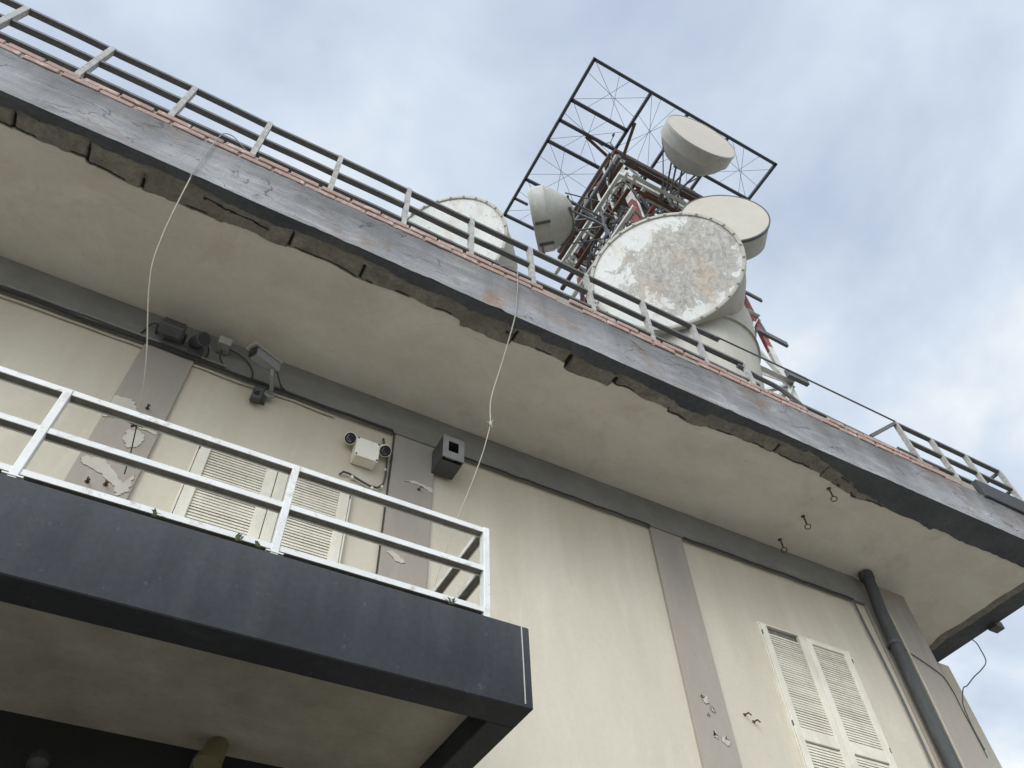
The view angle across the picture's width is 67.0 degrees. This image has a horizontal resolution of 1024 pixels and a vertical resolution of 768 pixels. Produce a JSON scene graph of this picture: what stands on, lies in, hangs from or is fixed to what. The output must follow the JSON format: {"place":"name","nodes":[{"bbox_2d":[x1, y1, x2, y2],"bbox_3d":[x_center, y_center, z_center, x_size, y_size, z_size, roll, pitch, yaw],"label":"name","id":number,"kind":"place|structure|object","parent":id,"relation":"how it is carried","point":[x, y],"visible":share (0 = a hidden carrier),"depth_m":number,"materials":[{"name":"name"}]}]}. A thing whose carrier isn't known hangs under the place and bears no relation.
{"place":"outdoors","nodes":[
{"label":"outdoors","id":0,"kind":"place"},
{"bbox_2d":[0,0,1023,767],"label":"sky","id":1,"kind":"structure","parent":0,"point":[889,268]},
{"bbox_2d":[503,57,809,401],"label":"lattice tower","id":2,"kind":"structure","parent":0,"point":[624,205],"depth_m":19.64,"materials":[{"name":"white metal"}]},
{"bbox_2d":[527,185,614,253],"bbox_3d":[1.453,-3.870,18.210,1.920,2.314,1.604,-11,-52,6],"label":"microwave dish","id":3,"kind":"object","parent":2,"relation":"attached to","point":[553,214],"visible":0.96,"depth_m":18.03,"materials":[{"name":"white metal"}]},
{"bbox_2d":[658,114,735,210],"bbox_3d":[4.138,-5.142,18.808,1.880,2.443,2.050,22,-56,-19],"label":"microwave dish","id":4,"kind":"object","parent":2,"relation":"attached to","point":[693,147],"visible":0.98,"depth_m":18.32,"materials":[{"name":"white metal"}]},
{"bbox_2d":[681,195,770,300],"bbox_3d":[4.751,-2.946,17.262,1.938,2.460,1.655,-5,-52,2],"label":"microwave dish","id":5,"kind":"object","parent":2,"relation":"attached to","point":[747,221],"visible":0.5,"depth_m":16.99,"materials":[{"name":"white metal"}]},
{"label":"ground","id":6,"kind":"structure","parent":0,"visible":0},
{"bbox_2d":[0,38,1023,767],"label":"building","id":7,"kind":"structure","parent":6,"relation":"on","point":[602,638],"depth_m":6.40,"materials":[{"name":"paint"}]},
{"bbox_2d":[25,749,51,767],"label":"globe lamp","id":8,"kind":"object","parent":7,"relation":"attached to","point":[40,758],"visible":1,"depth_m":3.77,"materials":[{"name":"glass"}]},
{"bbox_2d":[0,283,225,366],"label":"electric conduit","id":9,"kind":"object","parent":7,"relation":"attached to","point":[91,316],"visible":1,"depth_m":6.22,"materials":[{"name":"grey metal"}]},
{"bbox_2d":[151,508,163,516],"bbox_3d":[-1.684,0.620,3.680,0.075,0.043,0.036,22,-56,-19],"label":"weed tuft","id":10,"kind":"object","parent":7,"relation":"on","point":[155,513],"visible":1,"depth_m":3.67,"materials":[{"name":"green plant"}]},
{"bbox_2d":[138,317,189,354],"bbox_3d":[-2.854,-0.443,6.420,0.405,0.222,0.206,22,-56,-19],"label":"floodlight","id":11,"kind":"object","parent":7,"relation":"attached to","point":[170,327],"visible":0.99,"depth_m":6.39,"materials":[{"name":"metal"}]},
{"bbox_2d":[0,295,334,417],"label":"electric conduit","id":12,"kind":"object","parent":7,"relation":"attached to","point":[130,342],"visible":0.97,"depth_m":6.29,"materials":[{"name":"grey plastic"}]},
{"bbox_2d":[124,133,246,473],"bbox_3d":[-2.485,-0.733,5.960,0.580,2.646,1.423,22,-56,-19],"label":"hanging cable","id":13,"kind":"object","parent":7,"relation":"hanging from","point":[132,425],"visible":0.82,"depth_m":5.32,"materials":[{"name":"grey metal"}]},
{"bbox_2d":[0,287,394,573],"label":"electric conduit","id":14,"kind":"object","parent":7,"relation":"attached to","point":[181,354],"visible":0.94,"depth_m":6.44,"materials":[{"name":"grey plastic"}]},
{"bbox_2d":[187,332,211,359],"bbox_3d":[-2.617,-0.348,6.492,0.186,0.197,0.240,22,-56,-19],"label":"round spotlight","id":15,"kind":"object","parent":7,"relation":"attached to","point":[198,341],"visible":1,"depth_m":6.45,"materials":[{"name":"metal"}]},
{"bbox_2d":[189,736,227,767],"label":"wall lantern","id":16,"kind":"object","parent":7,"relation":"attached to","point":[212,753],"depth_m":4.11,"materials":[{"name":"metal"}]},
{"bbox_2d":[215,335,252,377],"bbox_3d":[-2.368,-0.230,6.637,0.372,0.261,0.131,22,-56,-19],"label":"junction box","id":17,"kind":"object","parent":7,"relation":"attached to","point":[224,344],"visible":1,"depth_m":6.63,"materials":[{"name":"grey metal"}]},
{"bbox_2d":[235,533,243,540],"bbox_3d":[-1.340,0.758,3.807,0.041,0.050,0.032,5,-52,-6],"label":"weed tuft","id":18,"kind":"object","parent":7,"relation":"on","point":[238,536],"visible":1,"depth_m":3.80,"materials":[{"name":"green plant"}]},
{"bbox_2d":[0,366,490,616],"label":"balcony railing","id":19,"kind":"object","parent":7,"relation":"on","point":[284,509],"visible":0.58,"depth_m":4.06,"materials":[{"name":"white metal"}]},
{"bbox_2d":[255,540,259,547],"bbox_3d":[-1.260,0.793,3.826,0.014,0.031,0.038,-35,-58,23],"label":"weed tuft","id":20,"kind":"object","parent":7,"relation":"on","point":[257,544],"visible":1,"depth_m":3.82,"materials":[{"name":"green plant"}]},
{"bbox_2d":[249,385,267,404],"bbox_3d":[-2.125,0.059,6.542,0.128,0.264,0.152,22,-56,-19],"label":"motion sensor","id":21,"kind":"object","parent":7,"relation":"attached to","point":[257,396],"visible":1,"depth_m":6.46,"materials":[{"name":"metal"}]},
{"bbox_2d":[246,342,284,398],"bbox_3d":[-2.064,-0.101,6.543,0.202,0.241,0.538,-15,-53,9],"label":"security camera","id":22,"kind":"object","parent":7,"relation":"attached to","point":[265,359],"visible":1,"depth_m":6.51,"materials":[{"name":"grey metal"}]},
{"bbox_2d":[339,438,387,489],"bbox_3d":[-1.261,0.644,6.654,0.404,0.652,0.037,22,-56,-19],"label":"loose cable","id":23,"kind":"object","parent":7,"relation":"attached to","point":[352,476],"visible":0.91,"depth_m":6.45,"materials":[{"name":"black plastic"}]},
{"bbox_2d":[344,432,391,469],"bbox_3d":[-1.254,0.575,6.655,0.428,0.290,0.142,22,-56,-19],"label":"emergency light","id":24,"kind":"object","parent":7,"relation":"attached to","point":[365,453],"visible":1,"depth_m":6.60,"materials":[{"name":"white plastic"}]},
{"bbox_2d":[431,434,463,479],"bbox_3d":[-0.587,0.674,6.998,0.208,0.274,0.278,22,-56,-19],"label":"loudspeaker box","id":25,"kind":"object","parent":7,"relation":"attached to","point":[447,457],"visible":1,"depth_m":6.92,"materials":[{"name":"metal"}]},
{"bbox_2d":[446,596,456,604],"bbox_3d":[-0.334,1.166,4.164,0.085,0.038,0.025,10,-53,-10],"label":"weed tuft","id":26,"kind":"object","parent":7,"relation":"on","point":[452,602],"visible":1,"depth_m":4.16,"materials":[{"name":"green plant"}]},
{"bbox_2d":[407,195,517,270],"bbox_3d":[-0.799,-0.301,12.075,2.332,6.774,2.743,-16,-53,10],"label":"satellite dish","id":27,"kind":"object","parent":7,"relation":"on","point":[484,212],"visible":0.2,"depth_m":13.27,"materials":[{"name":"white metal"}]},
{"bbox_2d":[0,0,939,469],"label":"roof railing","id":28,"kind":"object","parent":7,"relation":"on","point":[90,66],"visible":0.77,"depth_m":7.36,"materials":[{"name":"grey metal"}]},
{"bbox_2d":[433,264,517,588],"bbox_3d":[-0.297,0.351,6.129,0.396,3.825,1.035,22,-56,-19],"label":"hanging cable","id":29,"kind":"object","parent":7,"relation":"hanging from","point":[490,423],"visible":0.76,"depth_m":6.24,"materials":[{"name":"grey metal"}]},
{"bbox_2d":[464,456,649,525],"bbox_3d":[0.447,1.057,7.592,2.211,0.033,0.024,22,-56,-19],"label":"electric conduit","id":30,"kind":"object","parent":7,"relation":"attached to","point":[535,483],"visible":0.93,"depth_m":7.57,"materials":[{"name":"grey plastic"}]},
{"bbox_2d":[590,211,764,387],"bbox_3d":[2.694,-0.197,11.232,2.332,5.092,2.700,-17,-53,10],"label":"horn antenna","id":31,"kind":"object","parent":7,"relation":"on","point":[689,267],"visible":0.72,"depth_m":11.48,"materials":[{"name":"white metal"}]},
{"bbox_2d":[683,537,853,599],"bbox_3d":[2.849,2.033,8.462,2.401,0.042,0.028,22,-56,-19],"label":"electric conduit","id":32,"kind":"object","parent":7,"relation":"attached to","point":[760,565],"visible":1,"depth_m":8.43,"materials":[{"name":"grey plastic"}]},
{"bbox_2d":[778,538,787,552],"bbox_3d":[3.040,1.820,8.695,0.059,0.193,0.063,22,-56,-19],"label":"ring hook","id":33,"kind":"object","parent":7,"relation":"attached to","point":[779,539],"visible":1,"depth_m":8.68,"materials":[{"name":"metal"}]},
{"bbox_2d":[801,515,810,529],"bbox_3d":[3.216,1.518,8.465,0.059,0.193,0.063,22,-56,-19],"label":"ring hook","id":34,"kind":"object","parent":7,"relation":"attached to","point":[803,516],"visible":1,"depth_m":8.46,"materials":[{"name":"metal"}]},
{"bbox_2d":[826,487,837,501],"bbox_3d":[3.392,1.176,8.204,0.059,0.193,0.063,22,-56,-19],"label":"ring hook","id":35,"kind":"object","parent":7,"relation":"attached to","point":[828,488],"visible":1,"depth_m":8.19,"materials":[{"name":"metal"}]},
{"bbox_2d":[852,600,934,767],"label":"wall cable","id":36,"kind":"object","parent":7,"relation":"attached to","point":[898,691],"depth_m":8.05,"materials":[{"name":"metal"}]},
{"bbox_2d":[858,570,961,767],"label":"downpipe","id":37,"kind":"object","parent":7,"relation":"attached to","point":[943,746],"visible":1,"depth_m":8.12,"materials":[{"name":"metal"}]},
{"bbox_2d":[889,614,964,767],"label":"wall conduit","id":38,"kind":"object","parent":7,"relation":"attached to","point":[930,697],"depth_m":8.19,"materials":[{"name":"white plastic"}]},
{"bbox_2d":[869,421,1023,500],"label":"roof railing","id":39,"kind":"object","parent":7,"relation":"on","point":[935,445],"visible":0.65,"depth_m":9.97,"materials":[{"name":"grey metal"}]},
{"bbox_2d":[905,649,987,757],"bbox_3d":[4.610,3.379,8.273,0.578,1.125,0.023,23,-56,-19],"label":"wall cable","id":40,"kind":"object","parent":7,"relation":"attached to","point":[957,700],"depth_m":8.40,"materials":[{"name":"grey plastic"}]},
{"bbox_2d":[962,640,986,749],"bbox_3d":[5.635,3.686,9.319,1.153,1.723,0.043,22,-56,-19],"label":"dangling wire","id":41,"kind":"object","parent":7,"relation":"hanging from","point":[966,686],"visible":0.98,"depth_m":9.15,"materials":[{"name":"metal"}]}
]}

